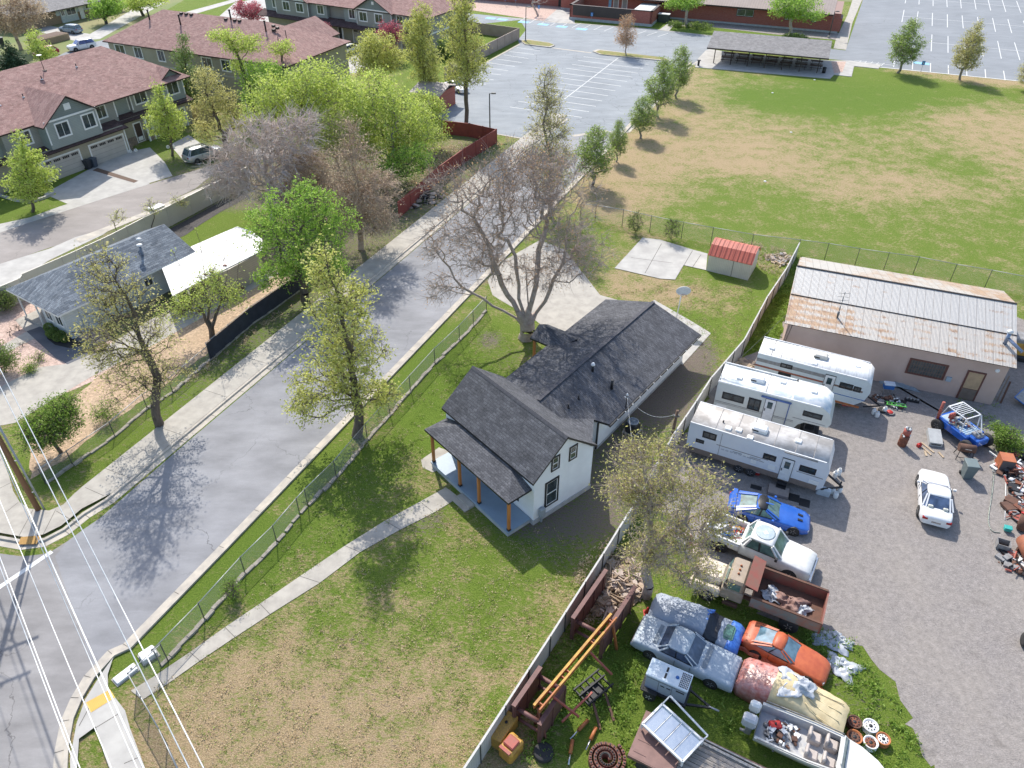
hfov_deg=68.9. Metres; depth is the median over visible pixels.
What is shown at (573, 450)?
window
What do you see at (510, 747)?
engine cabinet
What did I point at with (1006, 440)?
weed bush
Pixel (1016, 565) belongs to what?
scrap heap
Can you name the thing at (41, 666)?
overhead wire
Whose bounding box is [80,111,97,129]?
window
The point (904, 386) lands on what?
covered canoe
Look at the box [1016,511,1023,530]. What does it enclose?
drum
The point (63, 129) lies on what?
window
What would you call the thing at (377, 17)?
window
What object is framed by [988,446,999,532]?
hose
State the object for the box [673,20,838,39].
church planting
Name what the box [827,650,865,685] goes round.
plastic sheet
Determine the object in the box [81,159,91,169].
wheelie bin
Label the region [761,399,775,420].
door
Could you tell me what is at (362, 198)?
bare tree
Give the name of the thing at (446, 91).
bin store
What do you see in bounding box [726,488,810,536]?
sports car
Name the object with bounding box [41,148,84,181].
garage door
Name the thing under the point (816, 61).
picnic table
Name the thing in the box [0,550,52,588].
crosswalk line
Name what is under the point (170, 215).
vinyl fence
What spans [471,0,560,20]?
sidewalk
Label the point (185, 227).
bark strip
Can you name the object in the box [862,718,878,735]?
wheel rim
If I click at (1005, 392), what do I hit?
leaning posts
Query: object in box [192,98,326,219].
bare thicket tree
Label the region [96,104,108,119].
window
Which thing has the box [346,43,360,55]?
parked suv
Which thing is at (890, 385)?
cooler
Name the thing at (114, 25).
pavement
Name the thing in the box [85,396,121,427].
shrub
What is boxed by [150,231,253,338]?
yard tree
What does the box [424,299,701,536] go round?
farmhouse
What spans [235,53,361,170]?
thicket tree
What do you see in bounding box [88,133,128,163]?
garage door
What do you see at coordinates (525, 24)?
lamp post
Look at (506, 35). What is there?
tan fence
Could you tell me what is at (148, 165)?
house drive
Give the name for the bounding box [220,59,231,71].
window
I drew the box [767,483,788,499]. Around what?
step platform
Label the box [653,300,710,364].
back slab
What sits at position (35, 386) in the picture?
private drive
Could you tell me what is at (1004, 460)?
metal box
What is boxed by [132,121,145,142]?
front door
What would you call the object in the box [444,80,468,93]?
parked car
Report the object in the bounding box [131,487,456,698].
garden path
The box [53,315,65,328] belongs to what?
window
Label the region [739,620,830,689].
orange coupe
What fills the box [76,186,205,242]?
lane verge kerb
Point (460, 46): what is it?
verge tree
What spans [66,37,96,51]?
suv
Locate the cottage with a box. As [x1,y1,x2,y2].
[6,224,195,338]
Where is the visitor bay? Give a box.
[0,231,107,285]
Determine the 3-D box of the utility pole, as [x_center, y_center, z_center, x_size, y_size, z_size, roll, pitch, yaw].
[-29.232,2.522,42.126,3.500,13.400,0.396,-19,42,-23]
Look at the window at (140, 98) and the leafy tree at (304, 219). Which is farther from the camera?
the window at (140, 98)
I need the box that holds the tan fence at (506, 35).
[444,21,519,78]
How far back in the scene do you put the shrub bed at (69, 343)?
60.59 m
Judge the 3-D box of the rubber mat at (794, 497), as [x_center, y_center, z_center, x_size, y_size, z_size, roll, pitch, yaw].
[17.885,7.212,47.355,0.640,0.035,0.690,14,40,17]
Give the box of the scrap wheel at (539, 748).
[534,742,553,762]
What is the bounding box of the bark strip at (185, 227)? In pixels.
[170,193,248,236]
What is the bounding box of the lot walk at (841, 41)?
[834,0,861,49]
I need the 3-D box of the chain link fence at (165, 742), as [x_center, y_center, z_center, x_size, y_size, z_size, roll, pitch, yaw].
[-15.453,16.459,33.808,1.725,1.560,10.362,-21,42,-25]
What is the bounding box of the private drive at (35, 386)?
[0,273,271,424]
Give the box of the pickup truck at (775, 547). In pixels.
[704,510,818,582]
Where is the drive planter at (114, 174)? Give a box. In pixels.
[93,168,136,182]
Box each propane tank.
[832,470,837,478]
[833,491,838,498]
[875,411,879,417]
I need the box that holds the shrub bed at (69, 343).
[46,327,81,347]
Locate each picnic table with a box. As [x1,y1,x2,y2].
[721,56,732,60]
[724,51,735,58]
[735,57,747,62]
[737,53,749,57]
[750,58,762,65]
[752,54,763,58]
[764,60,776,66]
[767,55,778,60]
[779,61,791,67]
[781,57,792,61]
[795,62,806,69]
[796,58,807,62]
[810,64,822,68]
[811,59,822,64]
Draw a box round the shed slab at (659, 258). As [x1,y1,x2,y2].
[615,238,706,278]
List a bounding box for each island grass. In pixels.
[522,40,552,45]
[596,50,665,59]
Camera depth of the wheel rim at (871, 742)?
34.63 m
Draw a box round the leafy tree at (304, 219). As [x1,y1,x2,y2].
[237,173,363,301]
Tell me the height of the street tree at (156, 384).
14.330 m
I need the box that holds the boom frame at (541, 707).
[533,613,617,738]
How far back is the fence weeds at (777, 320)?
63.77 m
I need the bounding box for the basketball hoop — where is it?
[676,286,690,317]
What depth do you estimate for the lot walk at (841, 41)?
150.24 m
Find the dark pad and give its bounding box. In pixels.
[27,327,94,363]
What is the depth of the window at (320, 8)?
138.80 m
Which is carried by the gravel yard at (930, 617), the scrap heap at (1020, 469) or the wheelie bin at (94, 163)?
the scrap heap at (1020, 469)
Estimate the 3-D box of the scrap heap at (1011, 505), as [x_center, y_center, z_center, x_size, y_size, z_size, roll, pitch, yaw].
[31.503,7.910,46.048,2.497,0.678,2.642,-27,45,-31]
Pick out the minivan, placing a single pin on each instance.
(195, 153)
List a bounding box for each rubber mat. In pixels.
[750,484,761,490]
[788,493,799,502]
[799,498,809,507]
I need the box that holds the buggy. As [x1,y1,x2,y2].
[931,401,993,453]
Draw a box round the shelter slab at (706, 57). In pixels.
[695,49,880,78]
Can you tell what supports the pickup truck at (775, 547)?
on the gravel yard at (930, 617)
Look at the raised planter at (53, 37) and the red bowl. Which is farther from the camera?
the raised planter at (53, 37)
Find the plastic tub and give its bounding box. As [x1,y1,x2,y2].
[1003,524,1012,531]
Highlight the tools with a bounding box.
[719,524,743,538]
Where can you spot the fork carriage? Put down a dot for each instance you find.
(598, 689)
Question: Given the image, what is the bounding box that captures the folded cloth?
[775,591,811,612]
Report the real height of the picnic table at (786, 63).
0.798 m
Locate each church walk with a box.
[543,9,574,23]
[660,22,672,30]
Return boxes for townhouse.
[0,46,193,193]
[102,9,350,107]
[257,0,473,52]
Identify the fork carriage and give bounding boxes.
[573,668,614,729]
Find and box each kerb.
[0,117,567,549]
[53,62,692,767]
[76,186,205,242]
[481,17,709,137]
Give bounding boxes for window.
[19,129,34,145]
[43,310,54,322]
[53,119,72,138]
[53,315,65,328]
[65,7,76,15]
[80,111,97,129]
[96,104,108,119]
[100,294,117,309]
[114,44,125,53]
[132,46,143,59]
[133,91,148,105]
[142,275,154,288]
[156,50,166,62]
[165,81,179,96]
[200,56,213,69]
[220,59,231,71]
[282,0,289,10]
[295,2,303,12]
[316,5,324,14]
[348,9,355,19]
[358,11,367,21]
[374,13,383,23]
[396,15,403,25]
[544,475,559,507]
[551,454,559,472]
[568,443,577,461]
[722,392,744,403]
[736,8,753,16]
[747,397,761,411]
[802,410,822,419]
[905,358,949,380]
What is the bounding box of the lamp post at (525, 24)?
[524,6,530,40]
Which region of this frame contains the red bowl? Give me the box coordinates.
[886,409,894,414]
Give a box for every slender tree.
[205,23,266,117]
[262,38,295,103]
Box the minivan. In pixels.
[181,143,224,163]
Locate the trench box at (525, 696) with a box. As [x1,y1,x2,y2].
[511,568,636,742]
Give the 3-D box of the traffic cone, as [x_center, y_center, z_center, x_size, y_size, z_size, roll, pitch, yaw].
[7.325,12.226,40.370,0.400,0.500,0.400,0,38,0]
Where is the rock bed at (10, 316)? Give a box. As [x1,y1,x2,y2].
[0,300,116,394]
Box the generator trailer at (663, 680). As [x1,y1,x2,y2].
[640,658,718,711]
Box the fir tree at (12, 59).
[0,39,29,70]
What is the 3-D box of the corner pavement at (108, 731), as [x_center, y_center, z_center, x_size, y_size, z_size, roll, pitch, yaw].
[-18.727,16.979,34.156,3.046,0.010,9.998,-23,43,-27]
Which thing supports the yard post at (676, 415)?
on the ground at (910, 164)
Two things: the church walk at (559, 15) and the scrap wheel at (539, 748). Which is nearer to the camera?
the scrap wheel at (539, 748)
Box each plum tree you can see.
[231,0,264,20]
[375,19,405,51]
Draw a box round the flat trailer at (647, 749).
[627,710,765,767]
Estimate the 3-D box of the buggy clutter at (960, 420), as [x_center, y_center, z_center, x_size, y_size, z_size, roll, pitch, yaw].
[30.922,2.536,51.675,1.630,0.416,1.493,0,38,0]
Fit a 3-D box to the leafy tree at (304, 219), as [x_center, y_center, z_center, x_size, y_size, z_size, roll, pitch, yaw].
[-17.465,-12.199,62.899,9.819,11.702,7.442,0,38,0]
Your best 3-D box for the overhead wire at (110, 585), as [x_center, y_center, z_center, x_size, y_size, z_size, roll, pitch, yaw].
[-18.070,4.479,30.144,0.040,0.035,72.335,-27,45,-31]
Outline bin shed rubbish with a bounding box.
[682,531,720,554]
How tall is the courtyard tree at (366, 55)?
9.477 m
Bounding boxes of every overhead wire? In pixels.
[0,369,203,767]
[0,386,189,767]
[0,447,144,767]
[0,453,136,767]
[0,501,111,767]
[0,557,79,767]
[0,567,76,767]
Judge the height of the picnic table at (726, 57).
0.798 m
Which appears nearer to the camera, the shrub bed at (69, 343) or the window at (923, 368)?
the window at (923, 368)
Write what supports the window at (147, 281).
in the cottage
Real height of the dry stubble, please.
1.136 m
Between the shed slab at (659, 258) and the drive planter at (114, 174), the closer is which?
the shed slab at (659, 258)
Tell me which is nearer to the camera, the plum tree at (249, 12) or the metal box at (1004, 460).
the metal box at (1004, 460)
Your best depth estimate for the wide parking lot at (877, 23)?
147.61 m
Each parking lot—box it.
[436,13,711,137]
[829,0,1023,80]
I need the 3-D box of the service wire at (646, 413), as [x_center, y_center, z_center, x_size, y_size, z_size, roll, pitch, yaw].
[9.337,1.642,50.091,3.428,1.292,0.036,11,39,14]
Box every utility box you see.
[111,663,139,686]
[137,645,158,665]
[148,203,164,213]
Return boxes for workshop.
[782,257,1023,404]
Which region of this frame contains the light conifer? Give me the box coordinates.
[168,31,204,102]
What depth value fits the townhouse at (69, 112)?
90.21 m
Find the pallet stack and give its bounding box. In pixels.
[734,357,755,369]
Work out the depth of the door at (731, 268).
69.39 m
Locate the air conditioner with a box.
[622,417,640,437]
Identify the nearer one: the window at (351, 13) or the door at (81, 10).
the window at (351, 13)
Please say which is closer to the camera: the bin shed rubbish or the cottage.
the bin shed rubbish
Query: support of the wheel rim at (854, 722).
on the ground at (910, 164)
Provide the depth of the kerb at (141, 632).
43.54 m
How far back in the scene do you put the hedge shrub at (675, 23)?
150.44 m
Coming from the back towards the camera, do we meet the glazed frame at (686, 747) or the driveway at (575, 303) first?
the driveway at (575, 303)
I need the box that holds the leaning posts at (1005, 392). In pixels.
[996,376,1010,402]
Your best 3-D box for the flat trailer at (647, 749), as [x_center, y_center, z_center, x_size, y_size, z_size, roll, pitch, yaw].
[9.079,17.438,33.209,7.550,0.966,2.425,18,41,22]
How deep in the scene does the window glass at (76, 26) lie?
142.86 m
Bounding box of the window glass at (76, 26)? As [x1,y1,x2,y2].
[63,25,79,28]
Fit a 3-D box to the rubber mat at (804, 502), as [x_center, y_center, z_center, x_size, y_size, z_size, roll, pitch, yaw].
[18.418,7.475,47.017,0.640,0.035,0.690,14,40,17]
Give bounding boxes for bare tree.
[317,107,408,249]
[406,134,624,341]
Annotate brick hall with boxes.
[489,0,843,32]
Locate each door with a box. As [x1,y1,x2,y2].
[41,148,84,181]
[78,6,85,18]
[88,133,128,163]
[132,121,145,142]
[153,106,188,129]
[338,27,342,38]
[352,29,375,45]
[379,35,402,49]
[608,0,627,8]
[723,260,741,277]
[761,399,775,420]
[955,370,986,401]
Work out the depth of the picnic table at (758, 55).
130.15 m
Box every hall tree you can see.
[530,0,546,15]
[661,0,706,26]
[765,0,829,34]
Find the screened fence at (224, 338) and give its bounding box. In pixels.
[205,267,308,359]
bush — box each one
[18,360,38,375]
[23,350,46,362]
[43,322,53,330]
[46,329,57,338]
[52,333,61,341]
[56,330,65,338]
[60,335,68,342]
[983,420,1023,456]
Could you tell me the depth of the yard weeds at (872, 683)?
36.43 m
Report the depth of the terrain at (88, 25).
146.58 m
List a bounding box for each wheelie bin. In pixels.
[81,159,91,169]
[87,157,97,166]
[959,458,980,478]
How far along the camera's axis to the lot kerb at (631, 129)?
134.61 m
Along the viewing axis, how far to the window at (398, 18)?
132.00 m
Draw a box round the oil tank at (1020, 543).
[1016,534,1023,561]
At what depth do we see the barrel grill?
49.72 m
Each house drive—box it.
[45,147,171,203]
[173,135,202,164]
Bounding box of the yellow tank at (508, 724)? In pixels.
[491,710,517,750]
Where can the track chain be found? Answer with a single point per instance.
(601, 750)
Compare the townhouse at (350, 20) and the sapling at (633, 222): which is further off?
the townhouse at (350, 20)
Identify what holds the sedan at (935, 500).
on the gravel yard at (930, 617)
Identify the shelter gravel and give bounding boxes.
[831,61,845,72]
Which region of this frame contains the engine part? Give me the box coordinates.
[904,396,919,403]
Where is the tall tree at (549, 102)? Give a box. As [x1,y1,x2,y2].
[518,62,583,214]
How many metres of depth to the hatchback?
130.84 m
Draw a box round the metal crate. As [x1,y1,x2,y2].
[995,537,1011,550]
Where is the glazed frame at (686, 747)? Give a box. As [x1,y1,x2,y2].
[640,695,707,766]
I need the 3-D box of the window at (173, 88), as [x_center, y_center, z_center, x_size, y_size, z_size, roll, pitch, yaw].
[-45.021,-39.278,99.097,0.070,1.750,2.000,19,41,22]
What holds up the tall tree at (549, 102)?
on the ground at (910, 164)
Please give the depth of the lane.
79.43 m
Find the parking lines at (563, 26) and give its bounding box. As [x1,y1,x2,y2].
[475,17,667,116]
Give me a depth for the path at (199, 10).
164.05 m
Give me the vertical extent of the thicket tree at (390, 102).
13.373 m
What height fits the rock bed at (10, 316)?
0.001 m
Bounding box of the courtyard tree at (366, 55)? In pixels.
[337,25,408,90]
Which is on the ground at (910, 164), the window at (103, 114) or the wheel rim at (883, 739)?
the wheel rim at (883, 739)
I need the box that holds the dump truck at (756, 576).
[689,556,829,633]
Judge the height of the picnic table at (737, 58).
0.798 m
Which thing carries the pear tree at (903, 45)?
on the ground at (910, 164)
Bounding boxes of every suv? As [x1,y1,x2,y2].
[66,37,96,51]
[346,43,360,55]
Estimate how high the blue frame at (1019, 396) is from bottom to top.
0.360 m
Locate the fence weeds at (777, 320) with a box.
[744,249,999,430]
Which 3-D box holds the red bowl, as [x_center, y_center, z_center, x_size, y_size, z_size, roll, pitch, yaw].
[27.355,2.038,54.073,0.680,0.160,0.670,0,38,0]
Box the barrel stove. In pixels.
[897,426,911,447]
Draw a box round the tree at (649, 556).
[589,422,752,603]
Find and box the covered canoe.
[879,381,920,392]
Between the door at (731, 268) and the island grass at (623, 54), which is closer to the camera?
the door at (731, 268)
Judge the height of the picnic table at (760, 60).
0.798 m
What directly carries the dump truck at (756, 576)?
on the gravel yard at (930, 617)
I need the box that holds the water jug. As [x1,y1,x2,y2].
[816,486,831,496]
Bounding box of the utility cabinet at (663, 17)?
[658,12,670,22]
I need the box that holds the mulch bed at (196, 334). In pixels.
[29,275,289,479]
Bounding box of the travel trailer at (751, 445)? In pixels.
[685,401,842,489]
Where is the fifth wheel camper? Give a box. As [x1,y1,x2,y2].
[713,362,834,434]
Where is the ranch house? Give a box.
[0,0,121,31]
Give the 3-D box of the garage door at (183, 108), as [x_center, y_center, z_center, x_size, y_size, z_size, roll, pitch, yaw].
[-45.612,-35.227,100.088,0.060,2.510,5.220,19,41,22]
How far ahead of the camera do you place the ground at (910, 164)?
50.63 m
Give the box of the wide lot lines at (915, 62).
[856,0,1023,80]
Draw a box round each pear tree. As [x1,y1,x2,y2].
[572,122,617,186]
[608,117,629,161]
[627,95,659,138]
[642,56,680,116]
[666,44,696,97]
[885,17,931,72]
[949,18,987,79]
[1013,64,1023,83]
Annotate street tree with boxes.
[63,237,197,427]
[280,223,409,438]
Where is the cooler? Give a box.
[881,381,895,394]
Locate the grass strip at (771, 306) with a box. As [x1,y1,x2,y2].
[741,257,799,357]
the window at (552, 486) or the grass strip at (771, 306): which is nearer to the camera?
the window at (552, 486)
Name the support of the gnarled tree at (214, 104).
on the ground at (910, 164)
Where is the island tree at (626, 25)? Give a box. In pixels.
[613,13,640,54]
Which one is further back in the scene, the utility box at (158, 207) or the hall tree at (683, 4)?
the hall tree at (683, 4)
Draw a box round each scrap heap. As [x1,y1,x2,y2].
[870,393,906,409]
[989,451,1023,499]
[992,459,1023,502]
[994,548,1023,575]
[999,494,1023,522]
[1007,447,1023,460]
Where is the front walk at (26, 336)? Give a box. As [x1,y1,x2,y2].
[1,331,33,352]
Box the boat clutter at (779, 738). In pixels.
[763,717,800,751]
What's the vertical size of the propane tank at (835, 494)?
0.500 m
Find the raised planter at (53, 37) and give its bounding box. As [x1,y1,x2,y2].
[27,31,69,45]
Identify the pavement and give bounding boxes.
[0,113,564,543]
[33,2,164,40]
[70,658,144,767]
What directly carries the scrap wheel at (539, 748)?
on the ground at (910, 164)
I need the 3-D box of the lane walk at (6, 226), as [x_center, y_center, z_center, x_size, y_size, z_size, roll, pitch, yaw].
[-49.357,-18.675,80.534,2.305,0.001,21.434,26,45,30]
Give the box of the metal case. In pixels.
[926,428,942,446]
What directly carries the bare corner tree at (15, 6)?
on the terrain at (88, 25)
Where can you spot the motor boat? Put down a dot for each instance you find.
(819, 745)
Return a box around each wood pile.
[409,190,448,208]
[762,252,791,267]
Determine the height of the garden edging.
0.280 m
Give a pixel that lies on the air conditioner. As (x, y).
(633, 423)
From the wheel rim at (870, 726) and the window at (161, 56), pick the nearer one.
the wheel rim at (870, 726)
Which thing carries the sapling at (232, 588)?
on the ground at (910, 164)
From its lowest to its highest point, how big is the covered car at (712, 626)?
1.268 m
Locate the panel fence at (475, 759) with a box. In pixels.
[463,242,799,767]
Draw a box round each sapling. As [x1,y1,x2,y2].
[106,207,127,230]
[139,197,161,227]
[167,193,189,209]
[217,574,247,601]
[624,210,646,234]
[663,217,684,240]
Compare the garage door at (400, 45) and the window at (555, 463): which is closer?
the window at (555, 463)
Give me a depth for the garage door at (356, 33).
137.96 m
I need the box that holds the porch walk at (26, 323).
[16,316,39,330]
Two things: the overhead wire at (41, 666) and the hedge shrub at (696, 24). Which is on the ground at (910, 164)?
the hedge shrub at (696, 24)
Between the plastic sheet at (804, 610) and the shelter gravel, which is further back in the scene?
the shelter gravel
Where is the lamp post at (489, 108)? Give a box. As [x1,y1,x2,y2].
[489,92,495,127]
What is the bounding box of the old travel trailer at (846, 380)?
[754,336,880,407]
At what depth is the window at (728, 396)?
52.13 m
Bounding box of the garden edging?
[0,192,54,202]
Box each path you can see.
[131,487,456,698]
[188,0,237,12]
[421,447,447,471]
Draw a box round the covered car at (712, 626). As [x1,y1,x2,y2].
[648,593,744,654]
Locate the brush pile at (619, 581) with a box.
[589,554,643,622]
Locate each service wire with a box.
[628,398,674,416]
[679,332,767,410]
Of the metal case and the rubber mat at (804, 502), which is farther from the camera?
the metal case
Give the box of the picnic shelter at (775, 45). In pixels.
[707,31,831,72]
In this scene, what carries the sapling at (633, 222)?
on the ground at (910, 164)
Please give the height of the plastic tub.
0.250 m
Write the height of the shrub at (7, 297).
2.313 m
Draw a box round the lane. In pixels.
[0,146,288,263]
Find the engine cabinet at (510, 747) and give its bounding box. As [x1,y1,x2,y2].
[499,732,522,763]
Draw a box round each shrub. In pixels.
[0,286,20,310]
[0,339,24,372]
[7,389,90,457]
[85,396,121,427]
[437,35,459,58]
[666,20,685,26]
[685,19,713,29]
[782,31,807,38]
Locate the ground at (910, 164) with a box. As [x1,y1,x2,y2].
[0,0,1023,767]
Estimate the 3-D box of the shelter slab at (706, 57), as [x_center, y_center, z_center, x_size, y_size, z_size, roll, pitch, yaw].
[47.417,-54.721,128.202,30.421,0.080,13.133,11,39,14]
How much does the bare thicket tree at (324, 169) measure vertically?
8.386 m
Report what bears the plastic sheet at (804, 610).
on the dump truck at (756, 576)
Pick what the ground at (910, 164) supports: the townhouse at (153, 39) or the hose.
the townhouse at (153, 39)
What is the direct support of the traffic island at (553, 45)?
on the parking lot at (512, 84)
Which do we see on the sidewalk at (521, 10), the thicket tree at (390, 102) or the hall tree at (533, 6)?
the hall tree at (533, 6)
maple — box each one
[0,128,61,212]
[141,76,190,155]
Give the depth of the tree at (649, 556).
36.52 m
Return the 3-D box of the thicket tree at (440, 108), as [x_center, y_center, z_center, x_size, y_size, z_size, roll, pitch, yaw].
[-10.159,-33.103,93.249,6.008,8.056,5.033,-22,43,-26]
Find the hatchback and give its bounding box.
[33,45,59,54]
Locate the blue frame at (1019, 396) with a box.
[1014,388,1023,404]
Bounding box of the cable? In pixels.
[989,446,1001,564]
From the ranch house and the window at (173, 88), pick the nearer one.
the window at (173, 88)
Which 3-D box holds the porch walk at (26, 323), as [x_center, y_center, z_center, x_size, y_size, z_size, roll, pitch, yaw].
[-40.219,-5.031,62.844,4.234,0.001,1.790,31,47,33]
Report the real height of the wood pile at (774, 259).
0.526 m
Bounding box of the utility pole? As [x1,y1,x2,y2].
[0,366,45,511]
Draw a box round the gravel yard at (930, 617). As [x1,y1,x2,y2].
[662,317,1023,767]
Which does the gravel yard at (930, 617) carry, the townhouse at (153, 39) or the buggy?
the buggy
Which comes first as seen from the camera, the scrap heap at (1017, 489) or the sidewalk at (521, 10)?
the scrap heap at (1017, 489)
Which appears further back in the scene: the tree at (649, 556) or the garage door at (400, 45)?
the garage door at (400, 45)
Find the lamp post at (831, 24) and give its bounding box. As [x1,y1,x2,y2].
[827,11,839,37]
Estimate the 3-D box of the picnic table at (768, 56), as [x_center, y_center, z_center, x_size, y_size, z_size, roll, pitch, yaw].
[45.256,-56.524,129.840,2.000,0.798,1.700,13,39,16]
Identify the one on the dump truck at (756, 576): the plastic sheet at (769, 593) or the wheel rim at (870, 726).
the plastic sheet at (769, 593)
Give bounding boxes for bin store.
[409,80,458,112]
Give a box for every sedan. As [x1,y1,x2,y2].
[630,614,742,692]
[915,469,956,528]
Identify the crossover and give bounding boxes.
[58,23,82,34]
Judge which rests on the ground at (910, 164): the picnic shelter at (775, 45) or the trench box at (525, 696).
the trench box at (525, 696)
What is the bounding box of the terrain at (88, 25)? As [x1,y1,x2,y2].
[0,0,862,68]
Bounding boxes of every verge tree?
[394,0,449,82]
[433,0,491,122]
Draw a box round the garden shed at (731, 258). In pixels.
[706,237,760,279]
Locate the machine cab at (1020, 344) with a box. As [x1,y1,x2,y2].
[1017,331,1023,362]
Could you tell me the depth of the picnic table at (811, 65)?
125.23 m
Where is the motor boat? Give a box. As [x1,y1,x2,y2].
[739,700,883,767]
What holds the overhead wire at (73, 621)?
attached to the utility pole
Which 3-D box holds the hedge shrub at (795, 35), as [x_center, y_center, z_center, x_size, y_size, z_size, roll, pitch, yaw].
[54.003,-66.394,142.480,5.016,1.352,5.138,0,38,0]
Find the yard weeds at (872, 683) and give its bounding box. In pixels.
[520,598,922,767]
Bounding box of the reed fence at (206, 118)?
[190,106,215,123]
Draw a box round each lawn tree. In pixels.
[84,0,127,23]
[121,0,169,15]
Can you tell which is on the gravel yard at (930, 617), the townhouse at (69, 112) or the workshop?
the workshop
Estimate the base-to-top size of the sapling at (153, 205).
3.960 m
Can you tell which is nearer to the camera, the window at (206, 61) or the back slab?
the back slab
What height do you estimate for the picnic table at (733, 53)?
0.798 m
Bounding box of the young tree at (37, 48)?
[23,26,58,61]
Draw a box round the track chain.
[588,742,625,767]
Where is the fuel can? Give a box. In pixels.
[768,720,781,729]
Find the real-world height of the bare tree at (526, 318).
16.951 m
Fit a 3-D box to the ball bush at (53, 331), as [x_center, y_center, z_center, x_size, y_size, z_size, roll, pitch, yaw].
[-37.603,-4.085,61.008,0.899,0.881,0.878,-15,40,-19]
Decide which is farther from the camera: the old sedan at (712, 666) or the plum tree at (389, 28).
the plum tree at (389, 28)
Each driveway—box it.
[220,0,268,21]
[348,51,369,72]
[488,241,615,330]
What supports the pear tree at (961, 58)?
on the ground at (910, 164)
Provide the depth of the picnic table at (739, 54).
130.76 m
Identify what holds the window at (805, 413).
in the fifth wheel camper
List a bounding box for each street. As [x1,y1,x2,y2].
[0,541,91,767]
[55,132,618,665]
[57,40,109,56]
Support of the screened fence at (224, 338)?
on the ground at (910, 164)
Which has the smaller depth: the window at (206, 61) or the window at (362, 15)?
the window at (206, 61)
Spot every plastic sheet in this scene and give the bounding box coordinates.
[761,584,779,604]
[797,605,813,615]
[811,630,848,656]
[824,631,854,650]
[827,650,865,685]
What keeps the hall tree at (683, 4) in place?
on the ground at (910, 164)
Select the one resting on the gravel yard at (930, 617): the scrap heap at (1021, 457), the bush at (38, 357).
the scrap heap at (1021, 457)
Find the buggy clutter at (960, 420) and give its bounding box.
[948,414,973,428]
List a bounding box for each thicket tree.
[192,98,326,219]
[229,56,299,116]
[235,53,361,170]
[274,145,354,221]
[281,102,385,179]
[325,62,446,167]
[367,140,437,196]
[407,84,451,149]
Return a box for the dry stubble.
[173,142,791,627]
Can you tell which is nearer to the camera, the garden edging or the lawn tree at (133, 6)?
the garden edging
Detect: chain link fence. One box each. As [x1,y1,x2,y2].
[38,347,210,483]
[127,643,177,767]
[152,296,486,666]
[580,204,1023,292]
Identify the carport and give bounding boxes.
[162,227,263,320]
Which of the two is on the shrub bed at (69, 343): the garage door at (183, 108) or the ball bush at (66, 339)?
the ball bush at (66, 339)
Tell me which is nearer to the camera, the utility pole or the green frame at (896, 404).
the utility pole
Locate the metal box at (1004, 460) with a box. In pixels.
[994,452,1016,470]
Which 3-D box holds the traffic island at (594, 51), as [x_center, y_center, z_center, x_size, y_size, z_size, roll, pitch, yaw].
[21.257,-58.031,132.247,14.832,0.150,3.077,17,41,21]
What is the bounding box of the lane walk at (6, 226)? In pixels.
[0,180,149,232]
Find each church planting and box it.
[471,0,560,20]
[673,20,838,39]
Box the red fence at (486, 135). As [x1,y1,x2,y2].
[397,120,496,217]
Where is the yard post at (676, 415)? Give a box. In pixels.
[669,409,679,439]
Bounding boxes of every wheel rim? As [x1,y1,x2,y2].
[846,715,862,730]
[846,729,862,744]
[861,735,878,752]
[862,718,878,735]
[875,732,890,748]
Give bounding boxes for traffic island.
[520,39,554,47]
[593,49,672,61]
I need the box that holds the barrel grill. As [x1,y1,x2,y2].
[953,443,976,459]
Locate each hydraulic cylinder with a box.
[568,739,573,764]
[569,719,588,739]
[585,726,597,750]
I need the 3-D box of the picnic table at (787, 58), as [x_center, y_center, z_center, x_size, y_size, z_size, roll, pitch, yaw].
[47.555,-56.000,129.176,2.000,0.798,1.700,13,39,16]
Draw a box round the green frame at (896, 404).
[886,401,906,407]
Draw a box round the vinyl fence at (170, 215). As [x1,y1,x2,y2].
[0,167,248,306]
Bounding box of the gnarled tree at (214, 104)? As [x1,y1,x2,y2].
[183,61,255,147]
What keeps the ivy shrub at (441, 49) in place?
on the ground at (910, 164)
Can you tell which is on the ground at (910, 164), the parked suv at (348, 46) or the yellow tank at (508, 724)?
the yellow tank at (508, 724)
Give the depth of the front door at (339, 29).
139.48 m
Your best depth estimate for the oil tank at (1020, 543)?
43.53 m
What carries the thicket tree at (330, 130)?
on the ground at (910, 164)
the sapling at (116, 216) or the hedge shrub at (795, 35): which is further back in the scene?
the hedge shrub at (795, 35)
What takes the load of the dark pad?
on the rock bed at (10, 316)
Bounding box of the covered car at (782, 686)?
[733,657,849,734]
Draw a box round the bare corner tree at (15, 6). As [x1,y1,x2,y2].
[0,0,55,49]
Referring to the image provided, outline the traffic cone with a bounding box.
[643,607,648,614]
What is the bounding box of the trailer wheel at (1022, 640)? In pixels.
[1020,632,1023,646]

